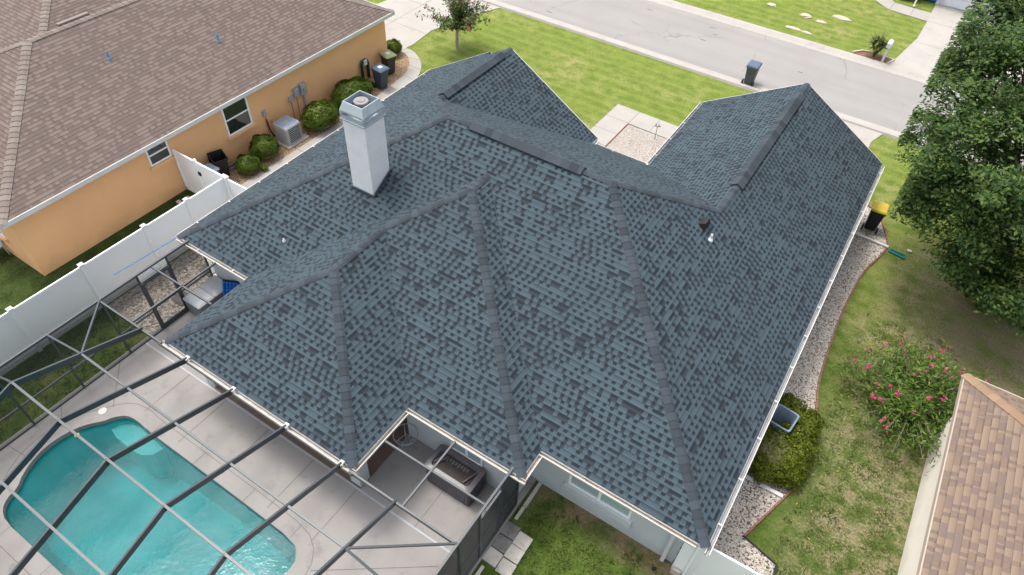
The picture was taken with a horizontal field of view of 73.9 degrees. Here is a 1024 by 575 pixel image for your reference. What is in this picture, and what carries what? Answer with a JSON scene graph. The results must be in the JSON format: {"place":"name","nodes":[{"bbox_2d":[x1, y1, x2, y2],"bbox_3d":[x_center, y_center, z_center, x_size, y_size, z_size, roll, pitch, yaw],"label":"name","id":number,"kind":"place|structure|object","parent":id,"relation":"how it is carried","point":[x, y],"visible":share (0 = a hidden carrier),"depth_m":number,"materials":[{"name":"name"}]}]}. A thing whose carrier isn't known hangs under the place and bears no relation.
{"place":"outdoors","nodes":[
{"label":"outdoors","id":0,"kind":"place"},
{"bbox_2d":[0,0,394,275],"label":"house","id":1,"kind":"structure","parent":0,"point":[107,107],"depth_m":24.90,"materials":[{"name":"brown paint"}]},
{"bbox_2d":[0,230,8,242],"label":"window","id":2,"kind":"structure","parent":1,"relation":"in","point":[2,237],"depth_m":22.61,"materials":[{"name":"white plastic"}]},
{"bbox_2d":[145,141,174,171],"bbox_3d":[-12.711,-4.826,24.531,0.120,0.960,1.030,27,51,20],"label":"window","id":3,"kind":"structure","parent":1,"relation":"in","point":[159,155],"depth_m":24.60,"materials":[{"name":"white plastic"}]},
{"bbox_2d":[172,149,220,193],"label":"gate","id":4,"kind":"structure","parent":1,"relation":"attached to","point":[197,177],"depth_m":24.99,"materials":[{"name":"white plastic"}]},
{"bbox_2d":[221,97,255,140],"bbox_3d":[-10.804,-6.710,26.838,0.120,1.480,1.380,27,51,20],"label":"window","id":5,"kind":"structure","parent":1,"relation":"in","point":[237,117],"depth_m":26.91,"materials":[{"name":"glass"}]},
{"bbox_2d":[262,109,269,133],"bbox_3d":[-10.164,-6.773,28.279,0.088,1.330,0.160,27,51,20],"label":"disconnect box","id":6,"kind":"object","parent":1,"relation":"attached to","point":[264,113],"visible":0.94,"depth_m":27.89,"materials":[{"name":"grey metal"}]},
{"bbox_2d":[288,95,294,117],"bbox_3d":[-9.375,-7.613,29.160,0.088,1.270,0.220,27,51,20],"label":"junction box","id":7,"kind":"object","parent":1,"relation":"attached to","point":[290,99],"visible":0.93,"depth_m":28.77,"materials":[{"name":"grey metal"}]},
{"bbox_2d":[292,87,300,115],"bbox_3d":[-9.179,-7.880,29.252,0.128,1.520,0.260,27,51,20],"label":"utility cabinet","id":8,"kind":"object","parent":1,"relation":"attached to","point":[295,90],"visible":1,"depth_m":28.81,"materials":[{"name":"grey metal"}]},
{"bbox_2d":[298,81,307,105],"bbox_3d":[-8.922,-8.119,29.452,0.218,1.580,0.320,27,51,20],"label":"electric meter","id":9,"kind":"object","parent":1,"relation":"attached to","point":[302,86],"visible":0.97,"depth_m":29.01,"materials":[{"name":"grey metal"}]},
{"bbox_2d":[360,58,370,78],"bbox_3d":[-6.871,-10.232,31.830,0.218,1.004,0.547,27,51,20],"label":"hose reel","id":10,"kind":"object","parent":1,"relation":"attached to","point":[364,62],"visible":0.98,"depth_m":31.69,"materials":[{"name":"green plastic"}]},
{"bbox_2d":[241,48,420,187],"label":"path","id":11,"kind":"structure","parent":0,"point":[412,72],"depth_m":29.68,"materials":[{"name":"concrete"}]},
{"bbox_2d":[261,163,268,170],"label":"weed","id":12,"kind":"object","parent":11,"relation":"on","point":[264,167],"visible":1,"depth_m":27.06,"materials":[{"name":"green plant"}]},
{"bbox_2d":[377,0,499,48],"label":"driveway","id":13,"kind":"structure","parent":0,"point":[405,26],"depth_m":36.81,"materials":[{"name":"concrete"}]},
{"bbox_2d":[0,0,1023,574],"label":"lawn ground","id":14,"kind":"structure","parent":0,"point":[590,82],"depth_m":22.99,"materials":[{"name":"green plant"}]},
{"bbox_2d":[0,239,9,254],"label":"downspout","id":15,"kind":"object","parent":14,"relation":"on","point":[1,243],"visible":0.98,"depth_m":23.16,"materials":[{"name":"white metal"}]},
{"bbox_2d":[0,173,230,363],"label":"fence","id":16,"kind":"object","parent":14,"relation":"on","point":[37,316],"visible":0.62,"depth_m":21.43,"materials":[{"name":"white plastic"}]},
{"bbox_2d":[114,238,175,274],"bbox_3d":[-11.318,-0.958,20.998,2.045,0.746,0.028,-20,51,-21],"label":"pool pole","id":17,"kind":"object","parent":16,"relation":"attached to","point":[144,256],"visible":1,"depth_m":20.99,"materials":[{"name":"blue metal"}]},
{"bbox_2d":[204,163,219,172],"bbox_3d":[-11.560,-4.163,26.050,0.660,0.860,0.720,27,51,20],"label":"storage tub","id":18,"kind":"object","parent":14,"relation":"on","point":[213,167],"visible":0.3,"depth_m":25.88,"materials":[{"name":"grey plastic"}]},
{"bbox_2d":[0,310,536,574],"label":"pool deck","id":19,"kind":"structure","parent":14,"relation":"on","point":[340,508],"depth_m":18.13,"materials":[{"name":"concrete"}]},
{"bbox_2d":[98,408,106,414],"bbox_3d":[-11.611,3.501,19.310,0.230,0.014,0.230,27,51,20],"label":"skimmer lid","id":20,"kind":"object","parent":19,"relation":"on","point":[101,411],"visible":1,"depth_m":19.30,"materials":[{"name":"white plastic"}]},
{"bbox_2d":[7,420,295,574],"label":"swimming pool","id":21,"kind":"structure","parent":19,"relation":"in","point":[107,519],"depth_m":18.61,"materials":[{"name":"liquid"}]},
{"bbox_2d":[183,275,222,315],"bbox_3d":[-9.743,0.341,21.938,0.790,0.700,1.294,27,51,20],"label":"deck box","id":22,"kind":"object","parent":19,"relation":"on","point":[210,289],"visible":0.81,"depth_m":21.63,"materials":[{"name":"plastic"}]},
{"bbox_2d":[222,279,239,295],"bbox_3d":[-9.002,0.404,21.723,0.580,0.988,0.864,7,47,3],"label":"patio chair","id":23,"kind":"object","parent":19,"relation":"on","point":[228,286],"visible":0.23,"depth_m":21.66,"materials":[{"name":"blue fabric"}]},
{"bbox_2d":[0,239,518,574],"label":"pool enclosure","id":24,"kind":"object","parent":19,"relation":"on","point":[47,374],"visible":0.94,"depth_m":17.48,"materials":[{"name":"grey metal"}]},
{"bbox_2d":[142,266,187,326],"bbox_3d":[-10.664,0.307,20.980,0.040,1.960,0.940,27,51,20],"label":"screen door","id":25,"kind":"structure","parent":24,"relation":"in","point":[157,287],"depth_m":20.95,"materials":[{"name":"grey metal"}]},
{"bbox_2d":[481,492,501,553],"bbox_3d":[-0.525,5.709,16.430,0.040,1.960,0.840,27,51,20],"label":"screen door","id":26,"kind":"structure","parent":24,"relation":"in","point":[490,523],"depth_m":16.42,"materials":[{"name":"grey metal"}]},
{"bbox_2d":[214,386,408,488],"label":"lanai floor","id":27,"kind":"structure","parent":19,"relation":"on","point":[379,456],"depth_m":18.87,"materials":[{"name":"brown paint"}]},
{"bbox_2d":[393,423,417,449],"bbox_3d":[-2.895,4.204,18.669,0.688,0.698,0.688,27,51,20],"label":"patio table","id":28,"kind":"object","parent":19,"relation":"on","point":[405,436],"visible":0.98,"depth_m":18.43,"materials":[{"name":"metal"}]},
{"bbox_2d":[424,444,484,505],"bbox_3d":[-1.499,4.938,17.920,1.460,0.840,0.780,27,51,20],"label":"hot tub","id":29,"kind":"object","parent":19,"relation":"on","point":[460,471],"visible":0.85,"depth_m":17.68,"materials":[{"name":"grey plastic"}]},
{"bbox_2d":[228,52,408,184],"bbox_3d":[-8.207,-7.687,30.222,1.889,0.068,12.711,24,50,19],"label":"mulch bed","id":30,"kind":"object","parent":14,"relation":"on","point":[401,68],"visible":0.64,"depth_m":29.17,"materials":[{"name":"soil"}]},
{"bbox_2d":[207,149,229,176],"bbox_3d":[-11.385,-4.777,26.566,0.580,0.970,0.885,-26,53,-25],"label":"wheelie bin","id":31,"kind":"object","parent":30,"relation":"on","point":[218,158],"visible":0.77,"depth_m":26.38,"materials":[{"name":"black plastic"}]},
{"bbox_2d":[228,160,236,170],"bbox_3d":[-11.158,-4.888,27.199,0.297,0.257,0.565,27,51,20],"label":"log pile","id":32,"kind":"object","parent":30,"relation":"on","point":[232,165],"visible":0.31,"depth_m":27.11,"materials":[{"name":"wood"}]},
{"bbox_2d":[235,153,261,174],"bbox_3d":[-10.435,-4.879,26.876,0.984,0.804,1.071,27,51,20],"label":"bush","id":33,"kind":"object","parent":30,"relation":"on","point":[249,163],"visible":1,"depth_m":26.62,"materials":[{"name":"green plant"}]},
{"bbox_2d":[248,134,280,158],"bbox_3d":[-10.027,-5.708,27.528,1.234,1.032,1.200,-24,52,-23],"label":"bush","id":34,"kind":"object","parent":30,"relation":"on","point":[262,146],"visible":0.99,"depth_m":27.20,"materials":[{"name":"green plant"}]},
{"bbox_2d":[266,116,308,149],"bbox_3d":[-9.435,-6.612,28.487,1.298,0.905,1.150,27,51,20],"label":"air conditioner","id":35,"kind":"object","parent":30,"relation":"on","point":[289,135],"visible":1,"depth_m":28.24,"materials":[{"name":"metal"}]},
{"bbox_2d":[300,99,339,130],"bbox_3d":[-8.223,-7.381,29.100,1.530,1.204,1.877,27,51,20],"label":"bush","id":36,"kind":"object","parent":30,"relation":"on","point":[321,114],"visible":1,"depth_m":28.70,"materials":[{"name":"green plant"}]},
{"bbox_2d":[330,75,374,107],"bbox_3d":[-7.175,-8.735,30.496,1.572,1.133,2.467,27,51,20],"label":"bush","id":37,"kind":"object","parent":30,"relation":"on","point":[344,89],"visible":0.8,"depth_m":30.09,"materials":[{"name":"green plant"}]},
{"bbox_2d":[370,63,389,88],"bbox_3d":[-6.081,-9.742,31.511,0.760,1.056,0.590,32,53,25],"label":"wheelie bin","id":38,"kind":"object","parent":30,"relation":"on","point":[380,72],"visible":0.96,"depth_m":31.25,"materials":[{"name":"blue plastic"}]},
{"bbox_2d":[379,49,396,74],"bbox_3d":[-5.887,-10.685,32.416,0.590,1.056,0.760,-32,56,-29],"label":"wheelie bin","id":39,"kind":"object","parent":30,"relation":"on","point":[388,57],"visible":0.85,"depth_m":32.10,"materials":[{"name":"green plastic"}]},
{"bbox_2d":[386,38,402,54],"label":"bush","id":40,"kind":"object","parent":14,"relation":"on","point":[394,46],"visible":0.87,"depth_m":33.49,"materials":[{"name":"green plant"}]},
{"bbox_2d":[415,0,491,48],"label":"crape myrtle","id":41,"kind":"object","parent":14,"relation":"on","point":[457,21],"visible":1,"depth_m":33.13,"materials":[{"name":"green plant"}]},
{"bbox_2d":[482,546,503,567],"bbox_3d":[-0.478,6.715,16.962,0.400,0.070,0.380,28,51,21],"label":"paver","id":42,"kind":"object","parent":14,"relation":"on","point":[492,557],"visible":1,"depth_m":16.93,"materials":[{"name":"grey concrete"}]},
{"bbox_2d":[491,533,511,553],"bbox_3d":[-0.255,6.478,17.199,0.400,0.070,0.380,25,50,19],"label":"paver","id":43,"kind":"object","parent":14,"relation":"on","point":[501,543],"visible":1,"depth_m":17.17,"materials":[{"name":"grey concrete"}]},
{"bbox_2d":[495,557,516,574],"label":"paver","id":44,"kind":"object","parent":14,"relation":"on","point":[505,567],"visible":1,"depth_m":16.76,"materials":[{"name":"grey concrete"}]},
{"bbox_2d":[475,482,541,574],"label":"border stones","id":45,"kind":"object","parent":14,"relation":"on","point":[521,510],"visible":1,"depth_m":17.91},
{"bbox_2d":[500,521,520,540],"bbox_3d":[-0.040,6.231,17.445,0.400,0.070,0.380,25,50,19],"label":"paver","id":46,"kind":"object","parent":14,"relation":"on","point":[510,530],"visible":1,"depth_m":17.41,"materials":[{"name":"grey concrete"}]},
{"bbox_2d":[504,544,524,564],"bbox_3d":[0.059,6.674,17.031,0.400,0.070,0.380,26,51,20],"label":"paver","id":47,"kind":"object","parent":14,"relation":"on","point":[514,554],"visible":1,"depth_m":17.00,"materials":[{"name":"grey concrete"}]},
{"bbox_2d":[512,531,532,551],"bbox_3d":[0.270,6.441,17.264,0.400,0.070,0.380,27,51,21],"label":"paver","id":48,"kind":"object","parent":14,"relation":"on","point":[522,541],"visible":1,"depth_m":17.23,"materials":[{"name":"grey concrete"}]},
{"bbox_2d":[604,123,628,146],"bbox_3d":[3.805,-5.843,29.079,0.035,0.050,5.160,27,51,21],"label":"brick border","id":49,"kind":"object","parent":14,"relation":"on","point":[616,134],"visible":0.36,"depth_m":29.91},
{"bbox_2d":[670,566,680,574],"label":"concrete block","id":50,"kind":"object","parent":14,"relation":"on","point":[674,571],"depth_m":16.66,"materials":[{"name":"grey concrete"}]},
{"bbox_2d":[670,542,699,574],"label":"fence","id":51,"kind":"object","parent":14,"relation":"on","point":[685,557],"visible":0.68,"depth_m":16.17,"materials":[{"name":"white plastic"}]},
{"bbox_2d":[685,547,760,574],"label":"fence","id":52,"kind":"object","parent":14,"relation":"on","point":[716,562],"visible":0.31,"depth_m":15.78,"materials":[{"name":"white plastic"}]},
{"bbox_2d":[479,0,1023,178],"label":"kerb","id":53,"kind":"structure","parent":14,"relation":"on","point":[888,132],"depth_m":34.84,"materials":[{"name":"concrete"}]},
{"bbox_2d":[741,60,762,86],"bbox_3d":[11.667,-10.423,33.146,0.590,1.050,0.760,27,51,20],"label":"wheelie bin","id":54,"kind":"object","parent":53,"relation":"on","point":[753,67],"visible":1,"depth_m":32.89,"materials":[{"name":"grey plastic"}]},
{"bbox_2d":[743,535,777,574],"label":"garden edging","id":55,"kind":"object","parent":14,"relation":"on","point":[764,554],"visible":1,"depth_m":17.24,"materials":[{"name":"black plastic"}]},
{"bbox_2d":[674,206,886,574],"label":"gravel bed","id":56,"kind":"object","parent":14,"relation":"on","point":[753,504],"visible":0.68,"depth_m":21.22,"materials":[{"name":"grey gravel"}]},
{"bbox_2d":[740,473,782,497],"bbox_3d":[6.598,5.277,18.647,1.680,0.080,0.110,27,51,20],"label":"downspout extension","id":57,"kind":"object","parent":56,"relation":"on","point":[767,488],"visible":0.56,"depth_m":18.49,"materials":[{"name":"white plastic"}]},
{"bbox_2d":[768,404,798,435],"bbox_3d":[7.540,3.961,19.293,0.650,1.050,0.762,32,53,25],"label":"open bin","id":58,"kind":"object","parent":56,"relation":"on","point":[782,414],"visible":0.45,"depth_m":19.16,"materials":[{"name":"grey plastic"}]},
{"bbox_2d":[745,392,824,489],"bbox_3d":[7.545,4.165,19.090,2.091,1.146,3.225,27,51,20],"label":"hedge","id":59,"kind":"object","parent":56,"relation":"on","point":[779,459],"visible":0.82,"depth_m":18.49,"materials":[{"name":"green plant"}]},
{"bbox_2d":[744,202,888,535],"bbox_3d":[10.610,1.692,22.327,1.740,0.075,16.203,23,50,18],"label":"garden edging","id":60,"kind":"object","parent":56,"relation":"on","point":[816,407],"visible":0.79,"depth_m":21.77,"materials":[{"name":"red brick"}]},
{"bbox_2d":[854,232,888,247],"bbox_3d":[13.328,-1.933,25.847,1.872,0.090,0.100,28,51,22],"label":"downspout extension","id":61,"kind":"object","parent":56,"relation":"on","point":[871,240],"visible":0.56,"depth_m":25.70,"materials":[{"name":"white plastic"}]},
{"bbox_2d":[860,200,889,233],"bbox_3d":[13.835,-2.683,25.945,0.590,1.050,0.760,24,50,19],"label":"wheelie bin","id":62,"kind":"object","parent":56,"relation":"on","point":[879,210],"visible":1,"depth_m":25.67,"materials":[{"name":"black plastic"}]},
{"bbox_2d":[785,26,801,30],"bbox_3d":[15.669,-14.420,37.853,0.924,0.110,0.289,27,51,20],"label":"rock","id":63,"kind":"object","parent":14,"relation":"on","point":[793,28],"visible":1,"depth_m":37.81,"materials":[{"name":"stone"}]},
{"bbox_2d":[648,0,960,92],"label":"kerb","id":64,"kind":"structure","parent":14,"relation":"on","point":[873,63],"depth_m":36.75,"materials":[{"name":"concrete"}]},
{"bbox_2d":[799,13,811,18],"bbox_3d":[16.849,-15.596,38.991,0.654,0.176,0.483,47,60,33],"label":"rock","id":65,"kind":"object","parent":14,"relation":"on","point":[806,15],"visible":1,"depth_m":38.89,"materials":[{"name":"stone"}]},
{"bbox_2d":[832,15,851,20],"bbox_3d":[18.933,-15.447,38.995,1.147,0.133,0.397,27,51,20],"label":"rock","id":66,"kind":"object","parent":14,"relation":"on","point":[840,17],"visible":1,"depth_m":38.94,"materials":[{"name":"stone"}]},
{"bbox_2d":[792,344,892,552],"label":"fallen leaves","id":67,"kind":"object","parent":14,"relation":"on","point":[839,467],"visible":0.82,"depth_m":18.98,"materials":[{"name":"yellow plant"}]},
{"bbox_2d":[856,52,890,62],"bbox_3d":[19.151,-12.191,36.033,1.835,0.065,0.948,27,51,20],"label":"mulch bed","id":68,"kind":"object","parent":14,"relation":"on","point":[878,57],"visible":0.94,"depth_m":36.03,"materials":[{"name":"soil"}]},
{"bbox_2d":[852,50,895,63],"bbox_3d":[19.099,-12.224,35.982,2.118,0.100,0.803,27,51,20],"label":"garden edging","id":69,"kind":"object","parent":68,"relation":"on","point":[887,57],"visible":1,"depth_m":36.15,"materials":[{"name":"stone"}]},
{"bbox_2d":[863,30,895,56],"bbox_3d":[19.130,-12.681,35.447,1.656,1.468,1.631,27,51,20],"label":"agave","id":70,"kind":"object","parent":68,"relation":"on","point":[878,44],"visible":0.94,"depth_m":35.38,"materials":[{"name":"green plant"}]},
{"bbox_2d":[881,39,893,61],"bbox_3d":[19.309,-12.139,35.107,0.250,1.250,0.575,27,51,20],"label":"mailbox","id":71,"kind":"object","parent":14,"relation":"on","point":[889,44],"visible":1,"depth_m":34.78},
{"bbox_2d":[888,248,905,258],"bbox_3d":[14.318,-1.254,25.329,0.600,0.060,0.220,32,53,25],"label":"splash block","id":72,"kind":"object","parent":14,"relation":"on","point":[897,253],"depth_m":25.32,"materials":[{"name":"teal plastic"}]},
{"bbox_2d":[829,325,1001,475],"bbox_3d":[12.220,3.118,19.691,5.742,2.117,4.773,-6,47,-9],"label":"oleander bush","id":73,"kind":"object","parent":14,"relation":"on","point":[910,402],"visible":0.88,"depth_m":19.74,"materials":[{"name":"green plant"}]},
{"bbox_2d":[888,0,1023,336],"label":"oak tree","id":74,"kind":"object","parent":14,"relation":"on","point":[990,191],"visible":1,"depth_m":19.91,"materials":[{"name":"green plant"}]},
{"bbox_2d":[162,47,884,561],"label":"house","id":75,"kind":"structure","parent":0,"point":[498,265],"depth_m":17.88,"materials":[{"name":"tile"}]},
{"bbox_2d":[451,441,482,467],"bbox_3d":[-1.168,4.153,17.628,1.020,0.970,0.055,27,51,20],"label":"window","id":76,"kind":"structure","parent":75,"relation":"in","point":[457,448],"depth_m":17.83,"materials":[{"name":"glass"}]},
{"bbox_2d":[563,475,631,527],"bbox_3d":[2.180,5.191,16.970,1.920,1.170,0.120,27,51,20],"label":"window","id":77,"kind":"structure","parent":75,"relation":"in","point":[574,486],"depth_m":17.13,"materials":[{"name":"glass"}]},
{"bbox_2d":[590,104,677,145],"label":"path","id":78,"kind":"structure","parent":0,"point":[611,124],"depth_m":30.58,"materials":[{"name":"concrete"}]},
{"bbox_2d":[606,124,666,162],"bbox_3d":[4.870,-4.876,28.292,3.140,0.070,6.040,27,51,20],"label":"gravel bed","id":79,"kind":"object","parent":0,"point":[636,143],"visible":0.29,"depth_m":29.58,"materials":[{"name":"beige gravel"}]},
{"bbox_2d":[497,0,1023,167],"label":"road","id":80,"kind":"structure","parent":0,"point":[870,94],"depth_m":35.56,"materials":[{"name":"grey asphalt"}]},
{"bbox_2d":[844,121,881,147],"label":"driveway","id":81,"kind":"structure","parent":0,"point":[867,137],"depth_m":30.84,"materials":[{"name":"concrete"}]},
{"bbox_2d":[875,0,930,21],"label":"path","id":82,"kind":"structure","parent":0,"point":[891,5],"depth_m":40.12,"materials":[{"name":"concrete"}]},
{"bbox_2d":[889,4,1022,97],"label":"driveway","id":83,"kind":"structure","parent":0,"point":[921,53],"depth_m":37.38,"materials":[{"name":"concrete"}]},
{"bbox_2d":[897,373,1023,574],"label":"house","id":84,"kind":"structure","parent":0,"point":[967,518],"depth_m":15.93,"materials":[{"name":"beige"}]},
{"bbox_2d":[913,0,1010,15],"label":"house","id":85,"kind":"structure","parent":0,"point":[959,4],"depth_m":40.37,"materials":[{"name":"white"}]},
{"bbox_2d":[943,0,1010,15],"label":"garage door","id":86,"kind":"structure","parent":85,"relation":"in","point":[959,4],"depth_m":40.30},
{"bbox_2d":[955,288,977,300],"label":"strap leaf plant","id":87,"kind":"object","parent":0,"point":[966,294],"visible":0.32,"depth_m":23.79,"materials":[{"name":"green plant"}]},
{"bbox_2d":[965,297,992,310],"bbox_3d":[16.107,0.488,23.447,1.023,0.518,0.989,27,51,20],"label":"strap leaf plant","id":88,"kind":"object","parent":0,"point":[976,305],"visible":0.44,"depth_m":23.46,"materials":[{"name":"green plant"}]},
{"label":"gravel bed","id":89,"kind":"structure","parent":0,"visible":0},
{"bbox_2d":[223,175,246,198],"bbox_3d":[-9.154,-2.784,24.140,2.335,1.970,0.160,27,51,20],"label":"fence","id":90,"kind":"object","parent":89,"relation":"on","point":[234,189],"visible":0.24,"depth_m":23.94,"materials":[{"name":"white plastic"}]}
]}

